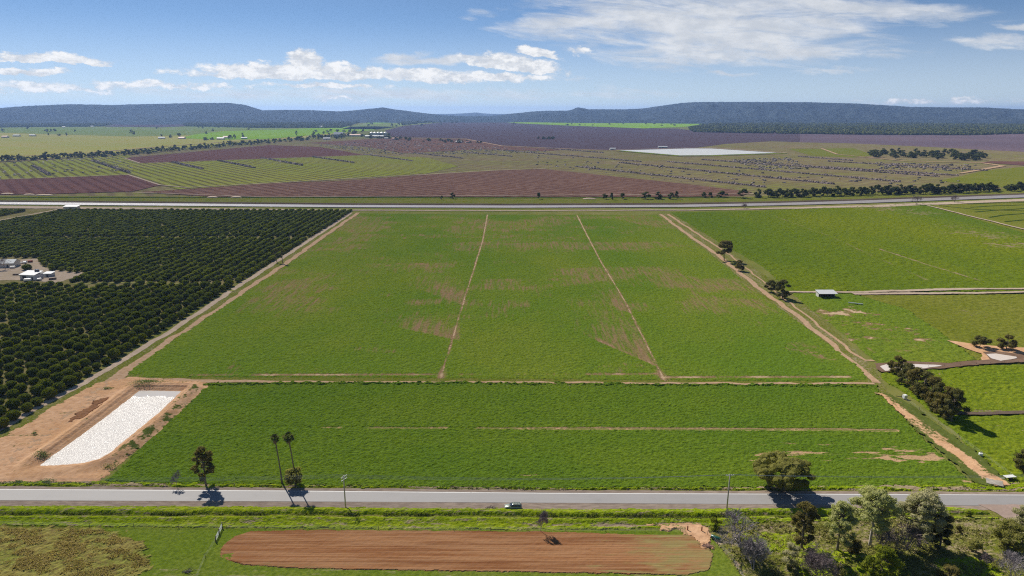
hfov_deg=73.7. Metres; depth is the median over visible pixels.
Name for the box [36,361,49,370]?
citrus tree
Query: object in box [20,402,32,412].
citrus tree
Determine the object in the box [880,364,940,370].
water
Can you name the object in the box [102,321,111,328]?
citrus tree
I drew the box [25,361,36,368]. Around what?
citrus tree
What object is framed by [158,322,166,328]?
citrus tree
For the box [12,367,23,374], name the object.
citrus tree
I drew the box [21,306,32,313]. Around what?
citrus tree
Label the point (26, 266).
citrus tree
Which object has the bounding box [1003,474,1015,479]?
culvert
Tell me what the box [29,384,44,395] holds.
citrus tree
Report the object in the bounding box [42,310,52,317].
citrus tree
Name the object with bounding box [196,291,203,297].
citrus tree
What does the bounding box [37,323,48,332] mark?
citrus tree
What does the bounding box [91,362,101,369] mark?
citrus tree
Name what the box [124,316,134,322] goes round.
citrus tree
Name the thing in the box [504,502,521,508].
parked car
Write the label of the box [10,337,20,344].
citrus tree
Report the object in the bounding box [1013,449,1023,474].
gum tree
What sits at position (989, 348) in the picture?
mud bank
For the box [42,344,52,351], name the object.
citrus tree
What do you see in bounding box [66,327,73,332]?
citrus tree
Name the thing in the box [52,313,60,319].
citrus tree
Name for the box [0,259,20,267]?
farm house
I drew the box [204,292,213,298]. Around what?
citrus tree
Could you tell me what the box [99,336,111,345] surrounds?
citrus tree
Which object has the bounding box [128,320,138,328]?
citrus tree
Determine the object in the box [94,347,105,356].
citrus tree
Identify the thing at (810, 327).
path
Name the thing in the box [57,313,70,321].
citrus tree
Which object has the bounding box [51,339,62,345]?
citrus tree
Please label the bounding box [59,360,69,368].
citrus tree
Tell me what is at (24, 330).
citrus tree
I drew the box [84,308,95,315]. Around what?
citrus tree
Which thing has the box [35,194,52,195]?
dirt mound
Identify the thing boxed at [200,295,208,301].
citrus tree
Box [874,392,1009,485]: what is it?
dirt track
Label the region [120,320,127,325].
citrus tree
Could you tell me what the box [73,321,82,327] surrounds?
citrus tree
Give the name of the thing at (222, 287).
citrus tree
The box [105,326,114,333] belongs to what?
citrus tree
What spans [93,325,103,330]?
citrus tree
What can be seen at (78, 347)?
citrus tree
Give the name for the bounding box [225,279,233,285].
citrus tree
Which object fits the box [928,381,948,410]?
tree
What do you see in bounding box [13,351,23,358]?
citrus tree
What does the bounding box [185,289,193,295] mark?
citrus tree
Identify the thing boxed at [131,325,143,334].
citrus tree
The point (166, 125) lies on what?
field
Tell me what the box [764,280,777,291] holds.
gum tree
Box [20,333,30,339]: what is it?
citrus tree
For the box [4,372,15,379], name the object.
citrus tree
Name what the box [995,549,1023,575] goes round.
bare tree
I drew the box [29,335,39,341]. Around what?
citrus tree
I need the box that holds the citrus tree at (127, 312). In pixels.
[121,309,131,316]
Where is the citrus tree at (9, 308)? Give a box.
[5,304,14,311]
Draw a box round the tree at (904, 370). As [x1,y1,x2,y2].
[895,362,915,384]
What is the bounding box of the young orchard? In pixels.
[0,154,456,188]
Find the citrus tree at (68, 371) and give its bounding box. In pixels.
[61,368,74,375]
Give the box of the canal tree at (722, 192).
[716,190,727,196]
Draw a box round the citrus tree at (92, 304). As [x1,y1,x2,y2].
[89,302,97,307]
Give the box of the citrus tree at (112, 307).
[109,304,118,310]
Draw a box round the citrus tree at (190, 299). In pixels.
[186,297,193,302]
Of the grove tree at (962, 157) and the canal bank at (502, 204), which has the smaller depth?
the canal bank at (502, 204)
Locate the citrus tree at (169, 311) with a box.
[163,308,172,313]
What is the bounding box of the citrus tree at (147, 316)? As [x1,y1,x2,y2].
[140,312,151,321]
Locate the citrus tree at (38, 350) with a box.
[31,346,45,356]
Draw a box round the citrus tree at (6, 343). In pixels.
[0,340,13,348]
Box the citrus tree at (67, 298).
[62,296,71,301]
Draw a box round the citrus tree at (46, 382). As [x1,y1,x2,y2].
[37,378,53,387]
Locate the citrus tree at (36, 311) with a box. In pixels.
[32,309,41,315]
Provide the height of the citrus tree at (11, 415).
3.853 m
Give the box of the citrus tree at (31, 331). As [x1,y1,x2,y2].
[27,328,38,335]
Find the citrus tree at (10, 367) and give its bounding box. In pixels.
[3,362,15,371]
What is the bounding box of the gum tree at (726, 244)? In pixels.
[716,240,733,260]
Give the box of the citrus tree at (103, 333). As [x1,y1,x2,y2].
[95,329,107,336]
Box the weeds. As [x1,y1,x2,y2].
[12,378,169,484]
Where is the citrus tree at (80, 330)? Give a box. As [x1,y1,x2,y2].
[75,327,84,334]
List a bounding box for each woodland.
[0,121,359,127]
[401,121,433,124]
[688,122,1023,134]
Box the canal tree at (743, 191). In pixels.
[737,189,747,195]
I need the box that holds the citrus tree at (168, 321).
[162,318,171,325]
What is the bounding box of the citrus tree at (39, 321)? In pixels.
[34,318,44,325]
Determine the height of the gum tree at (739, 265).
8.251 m
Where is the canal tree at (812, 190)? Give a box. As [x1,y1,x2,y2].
[809,187,816,195]
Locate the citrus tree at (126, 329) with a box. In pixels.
[121,325,129,332]
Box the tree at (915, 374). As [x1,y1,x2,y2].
[905,367,925,392]
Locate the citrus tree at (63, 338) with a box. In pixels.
[58,334,70,341]
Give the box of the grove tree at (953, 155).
[950,153,957,158]
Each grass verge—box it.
[0,212,359,437]
[0,481,1023,491]
[0,482,1022,575]
[132,376,869,384]
[658,213,1011,481]
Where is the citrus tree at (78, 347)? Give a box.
[72,342,84,351]
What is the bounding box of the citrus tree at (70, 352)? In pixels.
[65,349,74,356]
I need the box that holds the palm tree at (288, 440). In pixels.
[282,431,296,483]
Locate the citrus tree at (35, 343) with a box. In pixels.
[30,340,42,347]
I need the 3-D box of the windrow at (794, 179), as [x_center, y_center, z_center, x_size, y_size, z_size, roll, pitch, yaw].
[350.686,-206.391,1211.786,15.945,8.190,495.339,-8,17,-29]
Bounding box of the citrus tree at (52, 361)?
[47,358,58,365]
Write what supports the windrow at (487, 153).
on the cleared land at (469, 162)
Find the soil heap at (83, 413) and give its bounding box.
[68,397,108,421]
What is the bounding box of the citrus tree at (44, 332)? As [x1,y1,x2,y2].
[39,330,49,336]
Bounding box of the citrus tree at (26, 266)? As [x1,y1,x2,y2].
[21,264,31,269]
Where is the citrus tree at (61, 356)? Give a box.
[53,351,67,361]
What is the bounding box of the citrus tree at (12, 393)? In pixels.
[6,389,18,398]
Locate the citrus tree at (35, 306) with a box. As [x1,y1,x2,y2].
[30,304,40,309]
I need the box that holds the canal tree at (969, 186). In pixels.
[964,183,972,190]
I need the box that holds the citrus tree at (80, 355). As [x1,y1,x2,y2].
[76,352,85,358]
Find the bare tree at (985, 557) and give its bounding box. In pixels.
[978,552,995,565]
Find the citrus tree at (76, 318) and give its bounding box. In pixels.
[70,315,81,322]
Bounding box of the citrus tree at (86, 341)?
[80,338,90,346]
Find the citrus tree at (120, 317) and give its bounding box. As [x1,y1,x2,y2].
[115,313,125,321]
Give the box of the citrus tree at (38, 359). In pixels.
[33,356,44,363]
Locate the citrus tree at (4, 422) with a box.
[0,416,9,428]
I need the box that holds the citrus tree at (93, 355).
[85,350,99,361]
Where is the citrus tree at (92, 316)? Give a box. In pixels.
[86,312,97,320]
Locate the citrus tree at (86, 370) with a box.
[82,367,92,374]
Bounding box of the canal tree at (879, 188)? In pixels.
[876,184,883,194]
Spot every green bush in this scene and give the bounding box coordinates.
[709,517,723,530]
[828,563,846,575]
[846,538,863,555]
[859,543,905,575]
[956,525,963,532]
[965,510,971,516]
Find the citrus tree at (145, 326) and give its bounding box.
[140,323,148,329]
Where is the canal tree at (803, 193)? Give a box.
[797,188,806,196]
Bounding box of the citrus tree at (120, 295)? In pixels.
[117,292,126,298]
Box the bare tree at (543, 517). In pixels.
[536,510,548,530]
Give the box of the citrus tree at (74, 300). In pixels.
[71,298,78,304]
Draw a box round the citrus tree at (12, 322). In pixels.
[8,319,18,325]
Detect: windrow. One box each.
[30,164,52,175]
[90,159,130,172]
[172,161,203,168]
[217,159,255,167]
[260,157,302,165]
[311,156,354,162]
[363,153,412,160]
[415,153,462,157]
[463,151,512,156]
[502,149,562,155]
[546,148,603,152]
[563,154,641,161]
[575,166,766,187]
[621,161,834,183]
[666,161,900,181]
[702,159,938,176]
[798,155,852,160]
[802,165,958,175]
[827,160,987,170]
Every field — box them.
[0,175,157,193]
[105,124,184,126]
[105,383,971,488]
[127,145,361,162]
[128,213,866,381]
[146,169,749,196]
[220,529,713,575]
[672,203,1023,291]
[983,161,1023,164]
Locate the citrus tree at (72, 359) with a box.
[67,355,78,363]
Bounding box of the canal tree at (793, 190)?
[791,188,798,196]
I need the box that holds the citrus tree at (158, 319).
[153,317,160,322]
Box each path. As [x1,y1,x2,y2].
[0,138,286,156]
[0,199,1023,210]
[0,213,350,430]
[0,213,358,465]
[1,209,56,219]
[17,168,545,187]
[70,282,235,290]
[104,377,873,384]
[125,153,397,162]
[138,192,753,196]
[415,137,620,150]
[659,214,880,382]
[667,214,873,360]
[790,147,1003,172]
[790,288,1023,292]
[853,291,1023,294]
[927,205,1023,228]
[957,410,1023,414]
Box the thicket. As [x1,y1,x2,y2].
[721,517,1016,575]
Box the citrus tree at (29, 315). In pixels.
[25,313,33,318]
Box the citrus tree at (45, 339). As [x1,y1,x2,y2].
[39,335,52,344]
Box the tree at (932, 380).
[920,375,944,406]
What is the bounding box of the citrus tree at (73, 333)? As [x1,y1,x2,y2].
[68,331,78,337]
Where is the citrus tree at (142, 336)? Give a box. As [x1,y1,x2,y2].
[137,333,147,340]
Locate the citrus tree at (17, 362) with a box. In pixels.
[12,359,23,366]
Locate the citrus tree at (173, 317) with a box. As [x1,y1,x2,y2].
[167,313,177,321]
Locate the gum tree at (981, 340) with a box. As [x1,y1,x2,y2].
[971,335,992,346]
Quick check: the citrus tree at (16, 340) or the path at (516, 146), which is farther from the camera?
the path at (516, 146)
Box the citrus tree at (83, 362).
[77,358,89,366]
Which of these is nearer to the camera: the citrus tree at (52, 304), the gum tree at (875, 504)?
the gum tree at (875, 504)
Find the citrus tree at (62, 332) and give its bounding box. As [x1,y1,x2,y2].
[59,329,67,334]
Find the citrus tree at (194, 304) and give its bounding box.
[190,301,198,307]
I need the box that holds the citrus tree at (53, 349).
[49,344,63,354]
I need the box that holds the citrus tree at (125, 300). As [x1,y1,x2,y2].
[120,297,129,304]
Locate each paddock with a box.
[0,524,153,575]
[101,527,739,575]
[793,293,975,362]
[857,294,1023,363]
[881,364,1023,482]
[934,198,1023,232]
[942,167,1023,188]
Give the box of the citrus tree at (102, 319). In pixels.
[99,316,107,322]
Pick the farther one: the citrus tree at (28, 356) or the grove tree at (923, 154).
the grove tree at (923, 154)
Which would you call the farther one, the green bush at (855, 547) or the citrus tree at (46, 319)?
the citrus tree at (46, 319)
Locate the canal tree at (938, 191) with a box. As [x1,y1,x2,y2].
[933,184,941,193]
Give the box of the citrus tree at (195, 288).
[189,286,198,293]
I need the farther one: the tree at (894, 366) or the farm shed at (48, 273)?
the farm shed at (48, 273)
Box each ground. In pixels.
[0,123,1023,482]
[0,377,207,481]
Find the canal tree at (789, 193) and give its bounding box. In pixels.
[785,191,793,196]
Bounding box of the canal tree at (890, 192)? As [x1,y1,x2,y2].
[885,185,892,194]
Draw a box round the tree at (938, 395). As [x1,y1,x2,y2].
[930,386,959,418]
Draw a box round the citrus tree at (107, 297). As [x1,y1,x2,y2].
[102,295,111,301]
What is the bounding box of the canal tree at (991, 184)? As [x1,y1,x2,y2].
[985,182,995,191]
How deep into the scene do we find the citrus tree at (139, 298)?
382.51 m
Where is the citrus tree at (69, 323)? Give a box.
[65,320,73,326]
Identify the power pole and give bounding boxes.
[341,474,346,506]
[726,474,733,507]
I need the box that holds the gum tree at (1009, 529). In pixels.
[991,518,1023,552]
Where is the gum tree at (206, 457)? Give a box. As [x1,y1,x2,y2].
[190,446,215,485]
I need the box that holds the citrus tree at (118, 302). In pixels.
[112,300,123,305]
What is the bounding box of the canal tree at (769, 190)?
[763,188,772,196]
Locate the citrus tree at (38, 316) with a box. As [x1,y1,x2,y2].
[34,314,44,320]
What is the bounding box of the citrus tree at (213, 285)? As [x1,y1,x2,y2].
[209,283,217,288]
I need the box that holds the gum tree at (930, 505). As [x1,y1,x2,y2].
[897,488,950,545]
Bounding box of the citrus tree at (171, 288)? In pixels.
[168,286,176,292]
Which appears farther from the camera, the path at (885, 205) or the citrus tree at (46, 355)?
the path at (885, 205)
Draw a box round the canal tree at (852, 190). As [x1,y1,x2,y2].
[850,187,855,195]
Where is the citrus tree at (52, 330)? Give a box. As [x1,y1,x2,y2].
[49,328,57,333]
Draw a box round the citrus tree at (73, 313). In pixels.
[68,311,78,317]
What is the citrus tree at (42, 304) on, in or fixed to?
on the orchard floor at (28, 211)
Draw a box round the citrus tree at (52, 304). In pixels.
[48,302,56,307]
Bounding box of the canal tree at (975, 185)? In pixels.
[972,183,979,190]
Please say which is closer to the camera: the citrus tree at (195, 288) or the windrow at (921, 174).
the citrus tree at (195, 288)
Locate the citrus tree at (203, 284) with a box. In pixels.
[199,281,208,288]
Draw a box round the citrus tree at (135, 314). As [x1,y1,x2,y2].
[131,311,140,319]
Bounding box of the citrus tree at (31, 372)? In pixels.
[26,367,38,377]
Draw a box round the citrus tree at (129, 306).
[126,304,132,309]
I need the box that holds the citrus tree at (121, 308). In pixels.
[117,305,127,311]
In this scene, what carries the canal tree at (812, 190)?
on the grass bank at (511, 200)
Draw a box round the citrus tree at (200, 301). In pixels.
[196,299,203,304]
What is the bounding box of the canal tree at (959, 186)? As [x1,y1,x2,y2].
[956,183,964,192]
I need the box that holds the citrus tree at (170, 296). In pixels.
[167,294,174,300]
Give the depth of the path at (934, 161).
1419.64 m
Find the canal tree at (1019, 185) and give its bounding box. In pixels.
[1014,181,1023,189]
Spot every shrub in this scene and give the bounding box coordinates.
[780,542,801,569]
[936,564,961,575]
[966,539,983,551]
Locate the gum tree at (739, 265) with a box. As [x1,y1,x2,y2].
[735,260,744,270]
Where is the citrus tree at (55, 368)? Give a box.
[48,364,62,374]
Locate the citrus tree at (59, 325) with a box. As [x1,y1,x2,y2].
[54,321,66,330]
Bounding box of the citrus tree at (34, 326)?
[28,323,37,328]
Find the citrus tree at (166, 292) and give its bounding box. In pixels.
[162,288,171,295]
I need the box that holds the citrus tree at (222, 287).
[218,285,225,290]
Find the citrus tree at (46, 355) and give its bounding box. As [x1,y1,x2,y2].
[42,352,52,358]
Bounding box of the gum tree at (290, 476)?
[283,466,302,485]
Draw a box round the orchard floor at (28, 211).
[0,208,344,417]
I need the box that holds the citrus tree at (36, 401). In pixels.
[30,397,43,406]
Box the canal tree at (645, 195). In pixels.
[641,192,650,198]
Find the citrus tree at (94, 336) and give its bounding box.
[89,333,100,341]
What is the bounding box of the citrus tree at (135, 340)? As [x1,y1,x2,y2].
[129,336,139,345]
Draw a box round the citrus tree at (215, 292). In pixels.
[209,288,218,295]
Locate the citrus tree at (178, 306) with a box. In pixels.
[174,304,181,309]
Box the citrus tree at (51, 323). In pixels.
[46,319,56,328]
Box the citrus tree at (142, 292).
[138,290,146,295]
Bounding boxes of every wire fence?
[3,522,222,527]
[226,525,684,530]
[901,395,1016,478]
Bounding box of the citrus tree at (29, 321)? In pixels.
[26,319,33,324]
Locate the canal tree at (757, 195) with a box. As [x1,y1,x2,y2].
[753,188,761,197]
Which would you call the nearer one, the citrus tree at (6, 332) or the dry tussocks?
the dry tussocks
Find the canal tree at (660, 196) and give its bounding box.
[654,192,662,198]
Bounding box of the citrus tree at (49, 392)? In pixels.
[41,386,57,398]
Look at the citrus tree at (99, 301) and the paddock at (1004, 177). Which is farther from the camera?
the paddock at (1004, 177)
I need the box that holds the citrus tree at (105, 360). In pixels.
[101,357,110,363]
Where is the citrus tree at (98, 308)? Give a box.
[93,306,101,312]
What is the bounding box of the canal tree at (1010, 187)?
[1007,184,1015,190]
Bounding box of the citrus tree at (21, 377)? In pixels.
[14,373,28,382]
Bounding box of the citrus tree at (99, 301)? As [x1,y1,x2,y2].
[95,298,105,305]
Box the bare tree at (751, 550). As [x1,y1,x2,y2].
[740,532,772,569]
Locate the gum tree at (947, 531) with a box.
[930,513,955,548]
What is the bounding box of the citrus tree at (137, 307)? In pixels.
[133,304,143,310]
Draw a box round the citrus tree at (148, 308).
[143,305,153,311]
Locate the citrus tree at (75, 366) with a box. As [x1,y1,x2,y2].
[68,362,80,370]
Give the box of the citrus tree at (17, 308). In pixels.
[14,305,24,311]
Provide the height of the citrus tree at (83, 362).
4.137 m
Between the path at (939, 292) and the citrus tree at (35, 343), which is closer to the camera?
the citrus tree at (35, 343)
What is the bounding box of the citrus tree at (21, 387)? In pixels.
[13,382,27,392]
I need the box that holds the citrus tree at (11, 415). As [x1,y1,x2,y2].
[5,410,20,420]
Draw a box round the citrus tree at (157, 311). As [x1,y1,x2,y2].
[153,308,160,314]
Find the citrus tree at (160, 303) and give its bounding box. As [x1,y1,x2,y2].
[156,300,163,305]
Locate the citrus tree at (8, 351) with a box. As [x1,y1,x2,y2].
[2,347,15,354]
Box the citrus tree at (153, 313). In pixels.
[149,311,156,317]
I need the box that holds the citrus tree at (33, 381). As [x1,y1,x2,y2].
[27,377,39,385]
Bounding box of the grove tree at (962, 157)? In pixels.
[958,155,966,159]
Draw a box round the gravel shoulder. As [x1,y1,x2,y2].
[0,486,1023,509]
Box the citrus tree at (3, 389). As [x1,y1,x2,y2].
[0,384,7,395]
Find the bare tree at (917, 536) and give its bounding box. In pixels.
[892,521,934,549]
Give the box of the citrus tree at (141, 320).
[135,317,145,324]
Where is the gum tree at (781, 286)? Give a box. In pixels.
[775,280,791,298]
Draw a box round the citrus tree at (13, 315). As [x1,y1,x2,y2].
[7,312,18,319]
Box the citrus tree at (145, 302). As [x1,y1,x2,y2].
[139,299,149,306]
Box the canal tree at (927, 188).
[923,183,930,193]
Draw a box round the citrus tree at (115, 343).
[111,340,120,346]
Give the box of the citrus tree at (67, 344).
[62,339,74,348]
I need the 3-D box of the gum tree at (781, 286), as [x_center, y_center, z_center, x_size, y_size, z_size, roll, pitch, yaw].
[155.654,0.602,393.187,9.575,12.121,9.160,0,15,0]
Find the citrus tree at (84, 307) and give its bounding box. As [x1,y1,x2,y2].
[81,305,90,310]
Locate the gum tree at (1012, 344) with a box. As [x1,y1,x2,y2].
[995,333,1018,348]
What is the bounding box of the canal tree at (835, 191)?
[832,188,839,194]
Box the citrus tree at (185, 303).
[182,300,189,305]
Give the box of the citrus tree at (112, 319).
[106,317,116,322]
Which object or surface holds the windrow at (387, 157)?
on the cleared land at (469, 162)
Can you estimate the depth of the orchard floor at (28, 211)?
431.46 m
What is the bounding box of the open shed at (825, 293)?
[816,290,837,297]
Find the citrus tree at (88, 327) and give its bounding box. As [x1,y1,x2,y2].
[84,323,93,330]
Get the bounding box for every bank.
[0,188,1023,203]
[0,193,1023,204]
[33,197,746,197]
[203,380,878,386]
[623,148,783,152]
[625,151,777,155]
[875,359,1023,371]
[948,340,1023,359]
[983,351,1023,358]
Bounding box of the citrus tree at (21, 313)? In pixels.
[17,311,25,316]
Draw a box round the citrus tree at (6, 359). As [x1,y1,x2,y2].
[0,355,14,363]
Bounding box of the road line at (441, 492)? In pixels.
[0,489,908,494]
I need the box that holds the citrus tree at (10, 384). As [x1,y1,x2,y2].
[5,380,16,388]
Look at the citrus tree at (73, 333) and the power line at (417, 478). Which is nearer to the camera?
the power line at (417, 478)
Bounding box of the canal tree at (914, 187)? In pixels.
[911,186,918,193]
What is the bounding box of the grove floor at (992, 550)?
[708,518,1023,575]
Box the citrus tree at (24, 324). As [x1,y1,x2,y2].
[18,321,27,328]
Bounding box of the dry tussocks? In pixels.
[0,527,150,575]
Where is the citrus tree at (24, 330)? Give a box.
[20,327,28,333]
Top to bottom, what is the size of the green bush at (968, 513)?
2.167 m
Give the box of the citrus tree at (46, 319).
[44,317,53,322]
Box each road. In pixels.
[0,489,1023,505]
[978,504,1021,521]
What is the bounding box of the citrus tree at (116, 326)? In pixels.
[110,322,122,330]
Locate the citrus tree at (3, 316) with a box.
[0,313,6,319]
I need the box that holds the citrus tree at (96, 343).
[89,339,103,347]
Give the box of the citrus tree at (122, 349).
[115,345,125,353]
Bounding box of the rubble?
[986,478,1003,486]
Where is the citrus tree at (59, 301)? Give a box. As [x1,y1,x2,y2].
[54,299,64,304]
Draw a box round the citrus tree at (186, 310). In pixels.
[181,308,188,314]
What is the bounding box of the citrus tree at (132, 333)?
[127,331,135,337]
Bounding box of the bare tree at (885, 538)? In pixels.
[866,526,913,552]
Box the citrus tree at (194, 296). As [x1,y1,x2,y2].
[189,293,198,300]
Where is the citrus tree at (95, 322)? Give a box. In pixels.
[90,320,100,325]
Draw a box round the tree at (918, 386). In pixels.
[912,370,937,398]
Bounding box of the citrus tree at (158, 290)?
[153,288,162,294]
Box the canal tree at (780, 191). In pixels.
[777,188,784,196]
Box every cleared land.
[0,138,1023,196]
[311,138,558,152]
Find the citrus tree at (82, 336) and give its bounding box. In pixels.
[79,334,88,338]
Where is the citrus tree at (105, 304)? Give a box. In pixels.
[100,302,109,307]
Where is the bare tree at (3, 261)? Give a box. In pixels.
[0,257,11,267]
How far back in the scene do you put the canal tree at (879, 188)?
877.25 m
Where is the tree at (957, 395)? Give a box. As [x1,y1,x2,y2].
[938,387,971,421]
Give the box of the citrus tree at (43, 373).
[36,368,50,379]
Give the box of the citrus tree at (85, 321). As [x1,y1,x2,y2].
[81,318,89,324]
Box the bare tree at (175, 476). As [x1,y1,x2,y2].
[170,470,180,484]
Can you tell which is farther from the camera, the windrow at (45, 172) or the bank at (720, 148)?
the bank at (720, 148)
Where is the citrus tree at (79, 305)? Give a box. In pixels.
[74,303,82,309]
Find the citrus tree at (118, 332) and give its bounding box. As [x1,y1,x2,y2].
[115,329,124,336]
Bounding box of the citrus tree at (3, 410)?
[0,405,7,416]
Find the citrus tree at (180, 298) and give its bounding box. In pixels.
[174,295,183,301]
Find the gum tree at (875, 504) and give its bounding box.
[847,484,904,546]
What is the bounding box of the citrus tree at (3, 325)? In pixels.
[0,323,8,329]
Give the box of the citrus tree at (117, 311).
[112,308,120,314]
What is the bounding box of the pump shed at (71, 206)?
[63,205,79,209]
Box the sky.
[0,0,1023,113]
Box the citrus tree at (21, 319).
[17,316,25,322]
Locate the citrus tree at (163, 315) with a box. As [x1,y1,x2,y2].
[160,312,168,319]
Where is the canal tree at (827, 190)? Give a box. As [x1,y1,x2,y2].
[823,188,830,195]
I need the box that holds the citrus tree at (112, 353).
[106,348,120,358]
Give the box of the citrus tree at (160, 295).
[156,292,164,298]
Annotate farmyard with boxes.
[0,259,81,282]
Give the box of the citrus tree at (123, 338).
[118,334,130,342]
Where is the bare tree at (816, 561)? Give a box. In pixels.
[799,540,842,575]
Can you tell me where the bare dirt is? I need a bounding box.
[632,523,714,549]
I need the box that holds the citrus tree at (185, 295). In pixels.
[181,293,189,298]
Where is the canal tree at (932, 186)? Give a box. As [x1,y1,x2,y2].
[927,183,935,193]
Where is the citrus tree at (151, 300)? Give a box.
[147,297,155,304]
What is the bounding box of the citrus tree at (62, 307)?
[57,303,67,310]
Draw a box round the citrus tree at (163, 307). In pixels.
[160,305,168,310]
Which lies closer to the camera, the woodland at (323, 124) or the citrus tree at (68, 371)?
the citrus tree at (68, 371)
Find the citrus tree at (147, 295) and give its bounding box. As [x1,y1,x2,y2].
[143,293,150,298]
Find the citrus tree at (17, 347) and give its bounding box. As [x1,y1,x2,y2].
[13,344,23,351]
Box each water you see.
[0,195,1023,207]
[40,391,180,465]
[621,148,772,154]
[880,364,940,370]
[987,353,1016,360]
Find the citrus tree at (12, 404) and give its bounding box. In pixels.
[5,398,20,409]
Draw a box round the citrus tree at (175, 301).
[171,299,179,304]
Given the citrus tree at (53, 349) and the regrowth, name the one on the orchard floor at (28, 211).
the citrus tree at (53, 349)
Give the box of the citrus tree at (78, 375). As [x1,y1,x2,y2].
[72,372,82,380]
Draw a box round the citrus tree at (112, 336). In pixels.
[108,333,117,340]
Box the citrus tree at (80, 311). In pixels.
[77,309,84,314]
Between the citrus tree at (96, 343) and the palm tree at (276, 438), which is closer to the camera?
the palm tree at (276, 438)
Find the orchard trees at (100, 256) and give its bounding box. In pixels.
[0,208,352,308]
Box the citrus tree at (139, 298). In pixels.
[136,296,145,302]
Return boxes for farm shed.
[19,270,43,279]
[43,271,54,276]
[334,132,343,136]
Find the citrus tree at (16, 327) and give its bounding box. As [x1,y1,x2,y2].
[9,324,20,331]
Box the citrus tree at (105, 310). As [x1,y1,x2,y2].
[101,307,110,313]
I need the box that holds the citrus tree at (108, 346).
[103,344,114,350]
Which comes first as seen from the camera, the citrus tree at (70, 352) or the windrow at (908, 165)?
the citrus tree at (70, 352)
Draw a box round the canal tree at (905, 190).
[900,186,909,192]
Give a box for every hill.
[0,103,487,124]
[438,113,504,115]
[464,102,1023,123]
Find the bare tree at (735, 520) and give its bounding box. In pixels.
[717,506,758,550]
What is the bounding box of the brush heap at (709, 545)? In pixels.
[699,542,714,548]
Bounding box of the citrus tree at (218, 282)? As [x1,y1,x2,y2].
[213,280,220,286]
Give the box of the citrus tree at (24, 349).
[19,345,31,352]
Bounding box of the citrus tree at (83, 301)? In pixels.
[79,298,89,304]
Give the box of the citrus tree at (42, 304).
[39,301,49,307]
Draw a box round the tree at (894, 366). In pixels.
[886,355,907,373]
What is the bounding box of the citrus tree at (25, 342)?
[19,339,31,345]
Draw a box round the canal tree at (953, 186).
[950,184,956,191]
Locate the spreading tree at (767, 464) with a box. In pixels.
[750,449,818,491]
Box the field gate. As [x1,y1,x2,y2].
[215,522,222,539]
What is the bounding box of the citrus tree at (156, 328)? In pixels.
[151,325,160,332]
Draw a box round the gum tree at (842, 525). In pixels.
[823,500,859,550]
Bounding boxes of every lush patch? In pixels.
[740,531,911,575]
[931,555,1004,575]
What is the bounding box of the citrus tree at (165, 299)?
[159,296,169,302]
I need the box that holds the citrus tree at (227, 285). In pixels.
[223,283,230,288]
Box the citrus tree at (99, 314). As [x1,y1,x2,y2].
[96,311,103,317]
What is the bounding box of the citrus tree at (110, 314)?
[105,311,115,317]
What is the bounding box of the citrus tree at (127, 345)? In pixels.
[122,342,131,348]
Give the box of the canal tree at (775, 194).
[772,191,779,197]
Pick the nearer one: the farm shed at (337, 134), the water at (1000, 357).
the water at (1000, 357)
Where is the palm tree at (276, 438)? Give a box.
[270,434,282,483]
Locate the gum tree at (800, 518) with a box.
[790,501,820,547]
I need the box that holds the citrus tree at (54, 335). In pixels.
[50,331,60,339]
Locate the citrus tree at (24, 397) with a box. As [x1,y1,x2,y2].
[18,393,31,402]
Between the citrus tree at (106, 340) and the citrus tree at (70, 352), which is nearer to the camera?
the citrus tree at (70, 352)
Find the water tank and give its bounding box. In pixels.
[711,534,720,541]
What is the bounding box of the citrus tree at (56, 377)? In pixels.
[49,372,63,383]
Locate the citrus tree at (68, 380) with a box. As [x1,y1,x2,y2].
[60,375,77,386]
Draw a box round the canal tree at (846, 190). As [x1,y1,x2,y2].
[841,188,850,195]
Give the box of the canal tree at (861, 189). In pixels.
[856,187,863,194]
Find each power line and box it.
[3,475,1023,479]
[137,475,1012,480]
[151,475,980,481]
[182,474,988,477]
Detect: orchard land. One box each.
[385,122,799,149]
[800,134,1023,151]
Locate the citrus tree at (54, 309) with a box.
[49,306,60,313]
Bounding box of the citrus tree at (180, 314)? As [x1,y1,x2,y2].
[176,310,184,317]
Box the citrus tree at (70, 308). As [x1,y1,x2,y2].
[65,305,76,312]
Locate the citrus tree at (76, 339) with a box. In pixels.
[71,336,81,342]
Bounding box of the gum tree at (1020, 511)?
[1009,504,1023,542]
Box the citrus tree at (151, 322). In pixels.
[146,319,156,326]
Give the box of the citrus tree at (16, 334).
[12,331,21,336]
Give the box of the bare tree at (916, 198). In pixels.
[912,195,922,203]
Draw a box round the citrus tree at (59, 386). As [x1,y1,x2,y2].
[52,381,65,391]
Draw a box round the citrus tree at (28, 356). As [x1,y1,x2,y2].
[22,351,34,361]
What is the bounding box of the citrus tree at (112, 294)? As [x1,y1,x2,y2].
[108,292,118,297]
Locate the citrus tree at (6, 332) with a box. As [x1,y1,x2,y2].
[0,328,12,335]
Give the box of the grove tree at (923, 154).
[918,152,927,156]
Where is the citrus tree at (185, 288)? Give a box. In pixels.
[182,285,189,291]
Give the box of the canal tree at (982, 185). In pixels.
[977,183,985,190]
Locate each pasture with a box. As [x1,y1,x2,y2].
[0,126,302,135]
[0,132,349,160]
[186,126,390,139]
[346,122,436,129]
[512,122,698,127]
[791,148,871,157]
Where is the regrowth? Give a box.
[0,140,975,184]
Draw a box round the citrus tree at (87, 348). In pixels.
[84,345,94,352]
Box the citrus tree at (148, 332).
[144,329,152,336]

